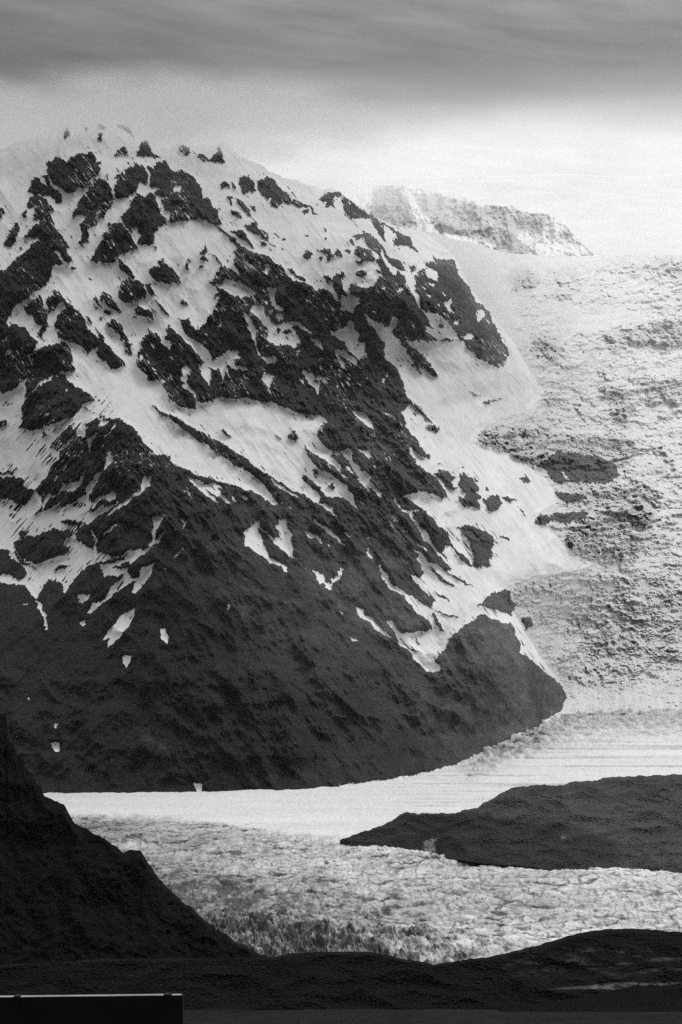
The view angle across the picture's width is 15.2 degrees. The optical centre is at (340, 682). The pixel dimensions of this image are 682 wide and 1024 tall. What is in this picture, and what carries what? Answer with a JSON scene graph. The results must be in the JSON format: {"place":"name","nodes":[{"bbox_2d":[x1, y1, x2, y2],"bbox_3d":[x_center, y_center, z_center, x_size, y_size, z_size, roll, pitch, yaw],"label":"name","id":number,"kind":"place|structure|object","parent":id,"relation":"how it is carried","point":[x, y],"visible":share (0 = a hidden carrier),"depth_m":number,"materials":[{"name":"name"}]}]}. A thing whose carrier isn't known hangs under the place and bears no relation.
{"place":"outdoors","nodes":[
{"label":"outdoors","id":0,"kind":"place"},
{"bbox_2d":[0,713,268,963],"bbox_3d":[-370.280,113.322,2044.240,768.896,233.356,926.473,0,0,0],"label":"dark hillside","id":1,"kind":"structure","parent":0,"point":[70,890],"depth_m":1724.14,"materials":[{"name":"black stone"}]},
{"bbox_2d":[0,118,589,792],"bbox_3d":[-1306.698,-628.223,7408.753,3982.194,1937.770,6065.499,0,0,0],"label":"mountain","id":2,"kind":"structure","parent":0,"point":[270,506],"depth_m":5666.13,"materials":[{"name":"black stone"}]},
{"bbox_2d":[0,928,681,1008],"bbox_3d":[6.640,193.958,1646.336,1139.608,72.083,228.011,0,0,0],"label":"moraine ridge","id":3,"kind":"structure","parent":0,"point":[585,964],"depth_m":1577.78,"materials":[{"name":"black stone"}]},
{"bbox_2d":[0,0,681,181],"label":"sky","id":4,"kind":"structure","parent":0,"point":[302,90],"materials":[{"name":"grey"}]},
{"bbox_2d":[43,705,681,964],"bbox_3d":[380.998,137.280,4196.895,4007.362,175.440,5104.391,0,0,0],"label":"glacier tongue","id":5,"kind":"object","parent":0,"point":[271,873],"visible":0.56,"depth_m":2759.55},
{"bbox_2d":[184,1009,681,1023],"bbox_3d":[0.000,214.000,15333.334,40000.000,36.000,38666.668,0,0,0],"label":"ground","id":6,"kind":"structure","parent":0,"point":[344,1016],"depth_m":1498.54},
{"bbox_2d":[348,185,596,255],"bbox_3d":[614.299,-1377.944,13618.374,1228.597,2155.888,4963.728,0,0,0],"label":"distant mountain","id":7,"kind":"structure","parent":0,"point":[510,229],"depth_m":12013.73,"materials":[{"name":"white snow"}]},
{"bbox_2d":[302,174,681,255],"bbox_3d":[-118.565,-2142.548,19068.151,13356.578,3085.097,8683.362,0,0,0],"label":"ice cap","id":8,"kind":"object","parent":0,"point":[616,215],"visible":0.14,"depth_m":17634.84,"materials":[{"name":"white snow"}]},
{"bbox_2d":[340,774,681,872],"bbox_3d":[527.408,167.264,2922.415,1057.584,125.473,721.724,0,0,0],"label":"moraine hill","id":9,"kind":"structure","parent":0,"point":[631,822],"depth_m":2876.07,"materials":[{"name":"grey stone"}]},
{"bbox_2d":[422,231,681,742],"bbox_3d":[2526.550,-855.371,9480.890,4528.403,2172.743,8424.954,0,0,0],"label":"glacier icefall","id":10,"kind":"object","parent":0,"point":[592,435],"visible":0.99,"depth_m":7816.44,"materials":[{"name":"white ice"}]},
{"bbox_2d":[500,985,681,1011],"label":"moraine mound","id":11,"kind":"object","parent":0,"point":[643,998],"visible":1,"depth_m":1534.53,"materials":[{"name":"black gravel"}]},
{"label":"viewpoint ground","id":12,"kind":"structure","parent":0,"visible":0},
{"bbox_2d":[0,993,183,1023],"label":"board","id":13,"kind":"object","parent":12,"relation":"on","point":[166,1008],"visible":1,"depth_m":6.00,"materials":[{"name":"black paint"}]}
]}

